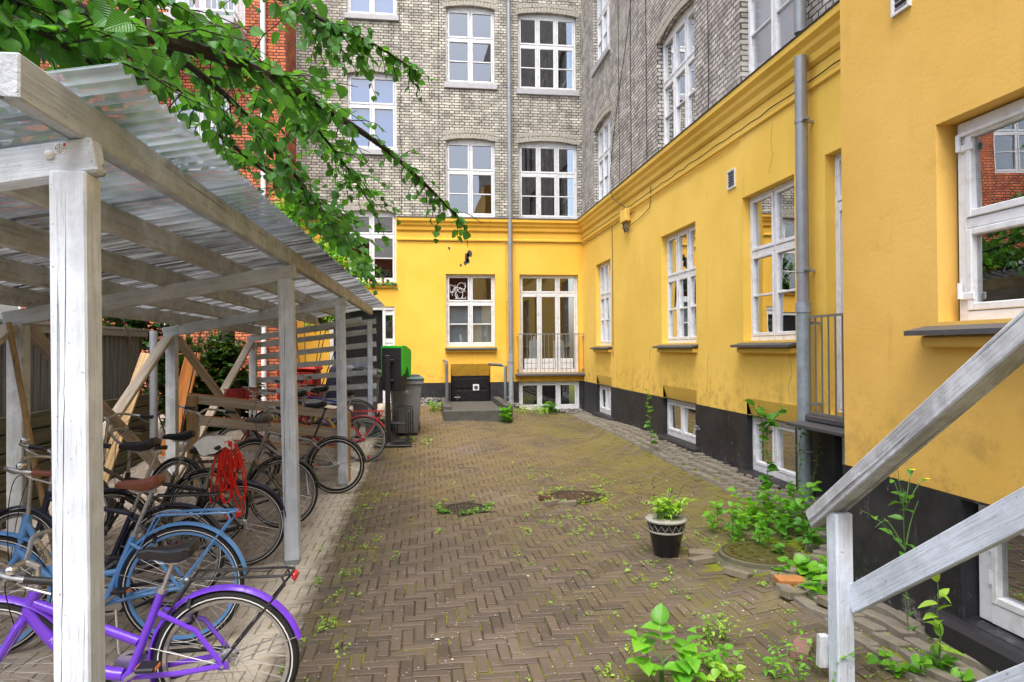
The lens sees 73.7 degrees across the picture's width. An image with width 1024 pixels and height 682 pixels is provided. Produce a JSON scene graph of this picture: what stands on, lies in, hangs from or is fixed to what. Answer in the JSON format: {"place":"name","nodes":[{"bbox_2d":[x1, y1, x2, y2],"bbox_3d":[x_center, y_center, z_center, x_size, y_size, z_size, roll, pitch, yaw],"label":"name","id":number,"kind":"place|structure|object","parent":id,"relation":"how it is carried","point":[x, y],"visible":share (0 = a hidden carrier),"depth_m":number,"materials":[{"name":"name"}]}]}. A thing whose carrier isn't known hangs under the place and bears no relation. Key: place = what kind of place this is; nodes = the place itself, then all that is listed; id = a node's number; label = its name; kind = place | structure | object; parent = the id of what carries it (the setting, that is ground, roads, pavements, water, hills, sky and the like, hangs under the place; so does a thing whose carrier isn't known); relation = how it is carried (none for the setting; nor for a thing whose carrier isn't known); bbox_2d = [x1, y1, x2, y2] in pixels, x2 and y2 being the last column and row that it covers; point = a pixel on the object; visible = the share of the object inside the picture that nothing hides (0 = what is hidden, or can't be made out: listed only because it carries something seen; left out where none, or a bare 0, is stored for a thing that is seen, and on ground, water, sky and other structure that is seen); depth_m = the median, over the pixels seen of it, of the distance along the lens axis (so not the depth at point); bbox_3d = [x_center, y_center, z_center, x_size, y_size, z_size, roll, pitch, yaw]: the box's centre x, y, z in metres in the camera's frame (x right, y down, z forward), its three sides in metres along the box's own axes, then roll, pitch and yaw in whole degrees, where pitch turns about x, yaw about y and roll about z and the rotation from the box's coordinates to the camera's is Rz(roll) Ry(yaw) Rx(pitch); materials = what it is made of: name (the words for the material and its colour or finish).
{"place":"outdoors","nodes":[
{"label":"outdoors","id":0,"kind":"place"},
{"bbox_2d":[0,381,949,681],"bbox_3d":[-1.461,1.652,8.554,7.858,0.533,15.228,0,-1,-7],"label":"paving","id":1,"kind":"structure","parent":0,"point":[764,607],"depth_m":5.37,"materials":[{"name":"brick"}]},
{"bbox_2d":[5,322,52,588],"bbox_3d":[-3.603,0.850,5.181,0.747,2.006,0.185,-1,-1,13],"label":"broom stick","id":2,"kind":"object","parent":1,"relation":"on","point":[22,399],"visible":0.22,"depth_m":5.24,"materials":[{"name":"brown wood"}]},
{"bbox_2d":[0,319,149,416],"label":"fence","id":3,"kind":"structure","parent":1,"relation":"on","point":[119,361],"depth_m":9.45,"materials":[{"name":"brown wood"}]},
{"bbox_2d":[0,393,149,529],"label":"plank wall","id":4,"kind":"structure","parent":1,"relation":"on","point":[40,421],"depth_m":7.67,"materials":[{"name":"brown wood"}]},
{"bbox_2d":[0,437,224,615],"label":"bicycle","id":5,"kind":"object","parent":1,"relation":"on","point":[42,517],"visible":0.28,"depth_m":4.78,"materials":[{"name":"blue paint"}]},
{"bbox_2d":[0,455,247,654],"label":"bicycle","id":6,"kind":"object","parent":1,"relation":"on","point":[118,594],"visible":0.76,"depth_m":4.14,"materials":[{"name":"metal"}]},
{"bbox_2d":[103,352,148,483],"bbox_3d":[-4.931,1.014,8.654,0.148,1.733,0.811,-1,-1,20],"label":"leaning board","id":7,"kind":"object","parent":1,"relation":"on","point":[111,455],"visible":0.34,"depth_m":8.56,"materials":[{"name":"beige wood"}]},
{"bbox_2d":[0,0,296,410],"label":"brick apartment house","id":8,"kind":"structure","parent":1,"relation":"on","point":[282,50],"depth_m":14.64,"materials":[{"name":"red brick"}]},
{"bbox_2d":[171,91,228,170],"bbox_3d":[-6.653,-4.469,14.608,1.200,1.700,0.081,0,-1,-7],"label":"window","id":9,"kind":"structure","parent":8,"relation":"in","point":[201,115],"depth_m":14.58,"materials":[{"name":"white paint"}]},
{"bbox_2d":[168,0,236,20],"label":"window","id":10,"kind":"structure","parent":8,"relation":"in","point":[197,3],"depth_m":14.65,"materials":[{"name":"white paint"}]},
{"bbox_2d":[0,525,301,681],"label":"bicycle","id":11,"kind":"object","parent":1,"relation":"on","point":[138,663],"visible":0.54,"depth_m":3.18,"materials":[{"name":"purple paint"}]},
{"bbox_2d":[149,331,157,475],"bbox_3d":[-4.704,0.891,8.962,0.160,2.050,0.156,0,-1,-7],"label":"grey pole","id":12,"kind":"object","parent":1,"relation":"on","point":[153,391],"visible":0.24,"depth_m":8.93,"materials":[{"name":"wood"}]},
{"bbox_2d":[51,425,285,573],"bbox_3d":[-2.715,1.295,5.589,1.708,1.150,0.620,0,3,-9],"label":"bicycle","id":13,"kind":"object","parent":1,"relation":"on","point":[267,492],"visible":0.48,"depth_m":5.59,"materials":[{"name":"black paint"}]},
{"bbox_2d":[190,435,236,455],"bbox_3d":[-2.452,0.856,5.624,0.370,0.150,0.264,0,-1,-7],"label":"cloth","id":14,"kind":"object","parent":13,"relation":"on","point":[204,446],"visible":0.92,"depth_m":5.54,"materials":[{"name":"white fabric"}]},
{"bbox_2d":[209,440,246,518],"bbox_3d":[-2.317,1.137,5.590,0.292,0.647,0.133,0,-1,-7],"label":"rope","id":15,"kind":"object","parent":13,"relation":"hanging from","point":[230,478],"visible":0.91,"depth_m":5.56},
{"bbox_2d":[103,413,250,547],"bbox_3d":[-3.257,1.217,6.110,1.746,1.326,0.617,0,-5,-11],"label":"bicycle","id":16,"kind":"object","parent":1,"relation":"on","point":[188,435],"visible":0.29,"depth_m":6.17,"materials":[{"name":"brown metal"}]},
{"bbox_2d":[159,352,200,455],"bbox_3d":[-5.339,1.014,10.996,0.239,1.690,0.748,-1,-1,13],"label":"leaning board","id":17,"kind":"object","parent":1,"relation":"on","point":[185,374],"visible":0.32,"depth_m":11.09,"materials":[{"name":"wood"}]},
{"bbox_2d":[102,316,267,440],"bbox_3d":[-5.787,0.325,12.285,1.556,3.012,3.116,-1,-1,33],"label":"dark bush","id":18,"kind":"object","parent":1,"relation":"on","point":[215,355],"visible":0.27,"depth_m":12.39,"materials":[{"name":"green plant"}]},
{"bbox_2d":[122,192,258,434],"bbox_3d":[-5.292,-0.432,10.183,2.868,4.334,1.256,0,-1,-43],"label":"tall bush","id":19,"kind":"object","parent":1,"relation":"on","point":[200,332],"visible":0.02,"depth_m":10.21,"materials":[{"name":"green plant"}]},
{"bbox_2d":[0,52,383,681],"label":"bike shelter","id":20,"kind":"object","parent":1,"relation":"on","point":[102,214],"visible":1,"depth_m":3.82,"materials":[{"name":"white wood"}]},
{"bbox_2d":[221,330,241,430],"bbox_3d":[-5.183,-0.047,12.661,0.409,4.022,0.332,0,-1,-7],"label":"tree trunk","id":21,"kind":"object","parent":1,"relation":"on","point":[231,361],"visible":0.18,"depth_m":12.56,"materials":[{"name":"brown plant"}]},
{"bbox_2d":[149,405,319,530],"bbox_3d":[-2.827,1.264,6.875,1.766,1.239,0.628,0,-6,-2],"label":"bicycle","id":22,"kind":"object","parent":1,"relation":"on","point":[304,466],"visible":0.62,"depth_m":6.90,"materials":[{"name":"brown metal"}]},
{"bbox_2d":[0,0,481,294],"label":"elm tree","id":23,"kind":"object","parent":1,"relation":"on","point":[64,34],"visible":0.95,"depth_m":4.11,"materials":[{"name":"green plant"}]},
{"bbox_2d":[186,393,350,484],"bbox_3d":[-3.204,1.276,9.031,2.084,1.220,0.072,0,-1,-9],"label":"plank partition","id":24,"kind":"object","parent":1,"relation":"on","point":[193,399],"visible":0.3,"depth_m":9.00,"materials":[{"name":"brown wood"}]},
{"bbox_2d":[217,386,336,472],"bbox_3d":[-3.339,1.252,9.735,1.758,1.216,0.636,0,-5,-10],"label":"bicycle","id":25,"kind":"object","parent":1,"relation":"on","point":[253,392],"visible":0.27,"depth_m":9.73,"materials":[{"name":"red paint"}]},
{"bbox_2d":[224,399,368,495],"bbox_3d":[-2.629,1.308,8.449,1.692,1.176,0.570,0,-4,-3],"label":"bicycle","id":26,"kind":"object","parent":1,"relation":"on","point":[271,448],"visible":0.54,"depth_m":8.48,"materials":[{"name":"black metal"}]},
{"bbox_2d":[250,379,359,453],"bbox_3d":[-3.293,1.182,10.827,1.736,1.203,0.625,0,2,-9],"label":"bicycle","id":27,"kind":"object","parent":1,"relation":"on","point":[324,389],"visible":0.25,"depth_m":10.86,"materials":[{"name":"red paint"}]},
{"bbox_2d":[262,197,372,419],"bbox_3d":[-3.833,-0.677,13.490,2.186,4.667,0.959,0,-1,-7],"label":"elder bush","id":28,"kind":"object","parent":1,"relation":"on","point":[337,258],"visible":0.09,"depth_m":13.47,"materials":[{"name":"green plant"}]},
{"bbox_2d":[264,384,385,461],"bbox_3d":[-2.773,1.243,10.220,1.755,1.172,0.630,0,2,-11],"label":"bicycle","id":29,"kind":"object","parent":1,"relation":"on","point":[350,393],"visible":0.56,"depth_m":10.29,"materials":[{"name":"red paint"}]},
{"bbox_2d":[273,374,377,439],"bbox_3d":[-3.175,1.142,11.721,1.673,1.147,0.609,0,-1,6],"label":"bicycle","id":30,"kind":"object","parent":1,"relation":"on","point":[361,402],"visible":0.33,"depth_m":11.80,"materials":[{"name":"blue paint"}]},
{"bbox_2d":[277,362,379,418],"bbox_3d":[-3.716,0.953,13.942,2.016,1.170,1.125,0,-1,-7],"label":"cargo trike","id":31,"kind":"object","parent":1,"relation":"on","point":[331,381],"visible":0.1,"depth_m":13.63,"materials":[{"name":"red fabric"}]},
{"bbox_2d":[349,368,380,422],"bbox_3d":[-2.836,1.062,13.224,0.600,1.065,0.828,0,-1,-10],"label":"wheeled bin","id":32,"kind":"object","parent":1,"relation":"on","point":[363,379],"visible":0.41,"depth_m":12.89,"materials":[{"name":"grey plastic"}]},
{"bbox_2d":[364,419,384,437],"bbox_3d":[-2.421,1.544,12.074,0.360,0.290,0.360,0,-1,-7],"label":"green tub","id":33,"kind":"object","parent":1,"relation":"on","point":[368,424],"visible":0.43,"depth_m":11.93,"materials":[{"name":"plastic"}]},
{"bbox_2d":[373,346,411,446],"bbox_3d":[-2.018,0.913,11.586,0.620,1.670,0.676,0,-1,-7],"label":"waste dispenser","id":34,"kind":"object","parent":1,"relation":"on","point":[395,367],"visible":0.91,"depth_m":11.48,"materials":[{"name":"green plastic"}]},
{"bbox_2d":[390,405,413,441],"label":"stacked frames","id":35,"kind":"structure","parent":34,"relation":"on","point":[405,422],"depth_m":11.53,"materials":[{"name":"black plastic"}]},
{"bbox_2d":[390,374,423,432],"bbox_3d":[-1.932,1.137,12.382,0.600,1.065,0.828,0,-1,-13],"label":"wheeled bin","id":36,"kind":"object","parent":1,"relation":"on","point":[410,395],"visible":0.59,"depth_m":12.07,"materials":[{"name":"grey plastic"}]},
{"bbox_2d":[441,502,488,514],"bbox_3d":[-0.526,1.898,7.657,0.540,0.056,0.540,0,-1,-7],"label":"drain grate","id":37,"kind":"object","parent":1,"relation":"on","point":[461,506],"visible":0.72,"depth_m":7.66,"materials":[{"name":"metal"}]},
{"bbox_2d":[436,500,493,514],"bbox_3d":[-0.521,1.838,7.535,0.704,0.080,0.430,0,-1,-7],"label":"weed ring","id":38,"kind":"object","parent":1,"relation":"on","point":[444,510],"visible":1,"depth_m":7.45,"materials":[{"name":"green plant"}]},
{"bbox_2d":[440,359,512,422],"bbox_3d":[-0.842,1.142,14.975,1.400,1.450,2.860,0,-1,-7],"label":"concrete well","id":39,"kind":"object","parent":1,"relation":"on","point":[474,411],"visible":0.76,"depth_m":14.10,"materials":[{"name":"grey concrete"}]},
{"bbox_2d":[420,397,583,412],"bbox_3d":[-0.276,1.527,16.041,4.076,0.412,0.940,0,-1,-7],"label":"rubble","id":40,"kind":"object","parent":1,"relation":"on","point":[518,404],"visible":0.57,"depth_m":16.26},
{"bbox_2d":[499,404,511,422],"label":"weed","id":41,"kind":"object","parent":1,"relation":"on","point":[507,414],"visible":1,"depth_m":13.54,"materials":[{"name":"green plant"}]},
{"bbox_2d":[514,405,548,414],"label":"weed","id":42,"kind":"object","parent":1,"relation":"on","point":[534,408],"visible":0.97,"depth_m":15.37,"materials":[{"name":"green plant"}]},
{"bbox_2d":[541,401,557,413],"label":"weed","id":43,"kind":"object","parent":1,"relation":"on","point":[550,405],"visible":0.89,"depth_m":16.06,"materials":[{"name":"green plant"}]},
{"bbox_2d":[543,499,560,505],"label":"loose brick","id":44,"kind":"object","parent":1,"relation":"on","point":[551,502],"visible":0.9,"depth_m":7.77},
{"bbox_2d":[558,500,577,505],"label":"loose brick","id":45,"kind":"object","parent":1,"relation":"on","point":[568,503],"visible":1,"depth_m":7.74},
{"bbox_2d":[296,0,844,501],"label":"apartment building","id":46,"kind":"structure","parent":1,"relation":"on","point":[692,248],"depth_m":13.53,"materials":[{"name":"yellow paint"}]},
{"bbox_2d":[329,307,394,402],"bbox_3d":[-3.550,0.382,16.236,1.520,2.390,0.140,0,-1,-7],"label":"entrance door","id":47,"kind":"structure","parent":46,"relation":"in","point":[380,313],"depth_m":16.28,"materials":[{"name":"white paint"}]},
{"bbox_2d":[344,0,398,21],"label":"window","id":48,"kind":"structure","parent":46,"relation":"in","point":[381,10],"depth_m":16.37,"materials":[{"name":"white paint"}]},
{"bbox_2d":[347,211,396,287],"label":"window","id":49,"kind":"structure","parent":46,"relation":"in","point":[371,234],"depth_m":16.31,"materials":[{"name":"white paint"}]},
{"bbox_2d":[347,73,398,155],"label":"window","id":50,"kind":"structure","parent":46,"relation":"in","point":[382,111],"depth_m":16.38,"materials":[{"name":"white paint"}]},
{"bbox_2d":[446,140,494,216],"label":"window","id":51,"kind":"structure","parent":46,"relation":"in","point":[470,171],"depth_m":16.62,"materials":[{"name":"white paint"}]},
{"bbox_2d":[444,7,496,89],"bbox_3d":[-1.014,-7.120,16.605,1.285,2.035,0.220,0,-1,-7],"label":"window","id":52,"kind":"structure","parent":46,"relation":"in","point":[471,40],"depth_m":16.64,"materials":[{"name":"white paint"}]},
{"bbox_2d":[451,375,489,401],"bbox_3d":[-1.007,1.263,16.570,0.930,0.840,0.130,0,-1,-7],"label":"basement door","id":53,"kind":"structure","parent":46,"relation":"in","point":[463,388],"depth_m":16.58,"materials":[{"name":"black paint"}]},
{"bbox_2d":[445,274,496,352],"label":"window","id":54,"kind":"structure","parent":46,"relation":"in","point":[472,322],"depth_m":16.61,"materials":[{"name":"white paint"}]},
{"bbox_2d":[516,15,578,96],"bbox_3d":[0.863,-7.055,16.848,1.560,2.045,0.220,0,-1,-7],"label":"window","id":55,"kind":"structure","parent":46,"relation":"in","point":[537,90],"depth_m":16.87,"materials":[{"name":"white paint"}]},
{"bbox_2d":[519,142,576,218],"bbox_3d":[0.877,-3.952,16.888,1.465,1.910,0.081,0,-1,-7],"label":"window","id":56,"kind":"structure","parent":46,"relation":"in","point":[537,174],"depth_m":16.87,"materials":[{"name":"white paint"}]},
{"bbox_2d":[519,275,577,372],"bbox_3d":[0.887,-0.416,16.945,1.460,2.420,0.265,0,-1,-7],"label":"balcony door","id":57,"kind":"structure","parent":46,"relation":"in","point":[536,349],"depth_m":16.84,"materials":[{"name":"white paint"}]},
{"bbox_2d":[519,381,583,412],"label":"basement window","id":58,"kind":"structure","parent":46,"relation":"in","point":[539,384],"depth_m":16.78,"materials":[{"name":"white paint"}]},
{"bbox_2d":[591,0,609,77],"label":"window","id":59,"kind":"structure","parent":46,"relation":"in","point":[603,13],"depth_m":15.17,"materials":[{"name":"white paint"}]},
{"bbox_2d":[590,261,611,351],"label":"window","id":60,"kind":"structure","parent":46,"relation":"in","point":[605,269],"depth_m":15.09,"materials":[{"name":"white paint"}]},
{"bbox_2d":[592,375,612,420],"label":"basement window","id":61,"kind":"structure","parent":46,"relation":"in","point":[605,391],"depth_m":14.98,"materials":[{"name":"white paint"}]},
{"bbox_2d":[598,116,610,199],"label":"window","id":62,"kind":"structure","parent":46,"relation":"in","point":[604,138],"depth_m":15.14,"materials":[{"name":"white paint"}]},
{"bbox_2d":[652,225,697,352],"bbox_3d":[2.574,-0.775,10.566,0.305,1.905,1.580,0,-1,-7],"label":"window","id":63,"kind":"structure","parent":46,"relation":"in","point":[681,246],"depth_m":10.67,"materials":[{"name":"white paint"}]},
{"bbox_2d":[656,385,698,454],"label":"basement window","id":64,"kind":"structure","parent":46,"relation":"in","point":[681,416],"depth_m":10.54,"materials":[{"name":"white paint"}]},
{"bbox_2d":[663,3,694,145],"bbox_3d":[2.658,-4.093,10.651,0.081,1.910,1.560,0,-1,-7],"label":"window","id":65,"kind":"structure","parent":46,"relation":"in","point":[678,48],"depth_m":10.76,"materials":[{"name":"white paint"}]},
{"bbox_2d":[730,179,795,353],"bbox_3d":[2.930,-0.813,7.814,0.305,1.905,1.330,0,-1,-7],"label":"window","id":66,"kind":"structure","parent":46,"relation":"in","point":[772,218],"depth_m":7.85,"materials":[{"name":"white paint"}]},
{"bbox_2d":[737,398,797,491],"bbox_3d":[2.949,1.191,7.755,0.225,1.005,1.330,0,-1,-7],"label":"basement window","id":67,"kind":"structure","parent":46,"relation":"in","point":[781,443],"depth_m":7.71,"materials":[{"name":"white paint"}]},
{"bbox_2d":[748,0,795,74],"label":"window","id":68,"kind":"structure","parent":46,"relation":"in","point":[770,22],"depth_m":8.02,"materials":[{"name":"white paint"}]},
{"bbox_2d":[834,412,844,463],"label":"basement window","id":69,"kind":"structure","parent":46,"relation":"in","point":[838,413],"depth_m":6.50,"materials":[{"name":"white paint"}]},
{"bbox_2d":[835,153,843,412],"bbox_3d":[3.278,-0.555,6.006,0.081,2.540,1.360,0,-1,-7],"label":"balcony door","id":70,"kind":"structure","parent":46,"relation":"in","point":[838,163],"depth_m":6.61,"materials":[{"name":"white paint"}]},
{"bbox_2d":[536,485,612,504],"bbox_3d":[0.752,1.832,8.218,0.897,0.083,0.923,0,-1,-7],"label":"weed ring","id":71,"kind":"object","parent":1,"relation":"on","point":[541,492],"visible":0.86,"depth_m":8.14,"materials":[{"name":"green plant"}]},
{"bbox_2d":[548,490,601,502],"bbox_3d":[0.752,1.879,8.216,0.660,0.038,0.660,0,-1,-7],"label":"manhole cover","id":72,"kind":"object","parent":1,"relation":"on","point":[569,495],"visible":0.77,"depth_m":8.24,"materials":[{"name":"metal"}]},
{"bbox_2d":[266,422,910,681],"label":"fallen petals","id":73,"kind":"object","parent":1,"relation":"on","point":[537,593],"visible":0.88,"depth_m":4.59,"materials":[{"name":"plant"}]},
{"bbox_2d":[270,461,934,681],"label":"weed sprinkle","id":74,"kind":"object","parent":1,"relation":"on","point":[598,668],"visible":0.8,"depth_m":5.48,"materials":[{"name":"green plant"}]},
{"bbox_2d":[644,389,658,453],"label":"tall weed","id":75,"kind":"object","parent":1,"relation":"on","point":[650,431],"visible":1,"depth_m":10.39,"materials":[{"name":"green plant"}]},
{"bbox_2d":[636,477,697,557],"bbox_3d":[1.342,1.509,5.881,0.472,0.675,0.384,-1,-1,32],"label":"plant pot","id":76,"kind":"object","parent":1,"relation":"on","point":[666,528],"visible":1,"depth_m":5.82,"materials":[{"name":"black ceramic"}]},
{"bbox_2d":[624,603,713,681],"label":"ash seedling","id":77,"kind":"object","parent":1,"relation":"on","point":[688,664],"visible":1,"depth_m":3.61,"materials":[{"name":"green plant"}]},
{"bbox_2d":[687,554,714,565],"bbox_3d":[1.574,1.825,5.680,0.212,0.070,0.103,0,-1,-19],"label":"loose brick","id":78,"kind":"object","parent":1,"relation":"on","point":[706,559],"visible":0.98,"depth_m":5.64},
{"bbox_2d":[688,548,713,556],"bbox_3d":[1.622,1.827,5.858,0.211,0.067,0.104,0,-1,10],"label":"loose brick","id":79,"kind":"object","parent":1,"relation":"on","point":[692,552],"visible":0.74,"depth_m":5.83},
{"bbox_2d":[687,626,743,675],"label":"weed","id":80,"kind":"object","parent":1,"relation":"on","point":[716,657],"visible":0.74,"depth_m":3.72,"materials":[{"name":"green plant"}]},
{"bbox_2d":[696,652,745,681],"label":"weed","id":81,"kind":"object","parent":1,"relation":"on","point":[718,669],"visible":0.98,"depth_m":3.51,"materials":[{"name":"green plant"}]},
{"bbox_2d":[696,601,752,645],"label":"weed","id":82,"kind":"object","parent":1,"relation":"on","point":[719,623],"visible":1,"depth_m":4.16,"materials":[{"name":"green plant"}]},
{"bbox_2d":[722,566,752,578],"bbox_3d":[1.768,1.821,5.353,0.213,0.081,0.105,-1,-1,45],"label":"loose brick","id":83,"kind":"object","parent":1,"relation":"on","point":[735,572],"visible":0.82,"depth_m":5.32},
{"bbox_2d":[714,541,801,573],"bbox_3d":[2.094,1.826,5.717,0.940,0.134,0.940,0,-1,-7],"label":"manhole cover","id":84,"kind":"object","parent":1,"relation":"on","point":[750,556],"visible":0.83,"depth_m":5.62,"materials":[{"name":"concrete"}]},
{"bbox_2d":[702,481,821,541],"bbox_3d":[2.329,1.562,6.465,1.004,0.568,0.834,0,-1,-7],"label":"weed clump","id":85,"kind":"object","parent":1,"relation":"on","point":[745,519],"visible":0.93,"depth_m":6.34,"materials":[{"name":"green plant"}]},
{"bbox_2d":[744,399,786,527],"bbox_3d":[2.391,1.155,6.436,0.412,1.225,0.222,0,-1,-7],"label":"tall weed","id":86,"kind":"object","parent":1,"relation":"on","point":[766,484],"visible":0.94,"depth_m":6.44,"materials":[{"name":"green plant"}]},
{"bbox_2d":[756,635,793,681],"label":"weed","id":87,"kind":"object","parent":1,"relation":"on","point":[768,662],"visible":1,"depth_m":3.69,"materials":[{"name":"green plant"}]},
{"bbox_2d":[724,504,826,553],"bbox_3d":[2.283,1.616,5.897,0.847,0.447,0.639,-1,-1,13],"label":"weed clump","id":88,"kind":"object","parent":1,"relation":"on","point":[813,535],"visible":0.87,"depth_m":5.89,"materials":[{"name":"green plant"}]},
{"bbox_2d":[769,569,801,579],"bbox_3d":[2.004,1.730,5.001,0.210,0.057,0.101,-1,-1,38],"label":"loose brick","id":89,"kind":"object","parent":1,"relation":"on","point":[773,572],"visible":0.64,"depth_m":5.01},
{"bbox_2d":[773,575,804,586],"bbox_3d":[1.997,1.725,4.899,0.212,0.072,0.103,0,-1,-2],"label":"loose brick","id":90,"kind":"object","parent":1,"relation":"on","point":[794,580],"visible":0.72,"depth_m":4.87,"materials":[{"name":"orange brick"}]},
{"bbox_2d":[779,588,807,599],"bbox_3d":[1.946,1.729,4.671,0.214,0.078,0.101,0,-1,-19],"label":"loose brick","id":91,"kind":"object","parent":1,"relation":"on","point":[789,593],"visible":0.64,"depth_m":4.63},
{"bbox_2d":[773,554,827,598],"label":"ground ivy","id":92,"kind":"object","parent":1,"relation":"on","point":[814,567],"visible":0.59,"depth_m":4.94,"materials":[{"name":"green plant"}]},
{"bbox_2d":[790,636,813,661],"bbox_3d":[1.677,1.781,3.950,0.100,0.055,0.210,-1,-1,31],"label":"loose brick","id":93,"kind":"object","parent":1,"relation":"on","point":[801,645],"visible":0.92,"depth_m":3.89,"materials":[{"name":"pink brick"}]},
{"bbox_2d":[785,620,858,681],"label":"weed","id":94,"kind":"object","parent":1,"relation":"on","point":[809,640],"visible":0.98,"depth_m":3.59,"materials":[{"name":"green plant"}]},
{"bbox_2d":[816,595,827,607],"bbox_3d":[2.113,1.707,4.471,0.214,0.085,0.102,0,-1,-16],"label":"loose brick","id":95,"kind":"object","parent":1,"relation":"on","point":[822,600],"visible":0.42,"depth_m":4.44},
{"bbox_2d":[861,467,929,630],"bbox_3d":[2.201,1.224,3.922,0.381,0.997,0.189,0,-1,-7],"label":"yellow flower weed","id":96,"kind":"object","parent":1,"relation":"on","point":[902,500],"visible":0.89,"depth_m":3.93,"materials":[{"name":"green plant"}]},
{"bbox_2d":[806,309,1023,681],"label":"stair railing","id":97,"kind":"object","parent":1,"relation":"on","point":[989,366],"visible":1,"depth_m":3.01,"materials":[{"name":"white wood"}]},
{"bbox_2d":[867,645,974,681],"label":"ground ivy","id":98,"kind":"object","parent":1,"relation":"on","point":[918,661],"visible":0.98,"depth_m":3.54,"materials":[{"name":"green plant"}]},
{"bbox_2d":[840,0,1023,671],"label":"rendered annex","id":99,"kind":"object","parent":1,"relation":"on","point":[932,125],"visible":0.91,"depth_m":4.03,"materials":[{"name":"yellow paint"}]},
{"bbox_2d":[904,98,1023,346],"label":"window","id":100,"kind":"structure","parent":99,"relation":"in","point":[974,220],"depth_m":3.76,"materials":[{"name":"white paint"}]},
{"bbox_2d":[925,504,1023,671],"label":"basement window","id":101,"kind":"structure","parent":99,"relation":"in","point":[996,654],"depth_m":3.61,"materials":[{"name":"white paint"}]},
{"bbox_2d":[565,411,998,681],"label":"edge paving","id":102,"kind":"structure","parent":0,"point":[878,623],"depth_m":4.52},
{"bbox_2d":[795,428,820,504],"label":"tall weed","id":103,"kind":"object","parent":102,"relation":"on","point":[803,433],"visible":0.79,"depth_m":6.65,"materials":[{"name":"green plant"}]},
{"bbox_2d":[918,574,967,668],"bbox_3d":[2.209,1.445,3.530,0.181,0.544,0.213,0,-1,-40],"label":"wilted weed","id":104,"kind":"object","parent":102,"relation":"on","point":[937,623],"visible":0.98,"depth_m":3.54,"materials":[{"name":"green plant"}]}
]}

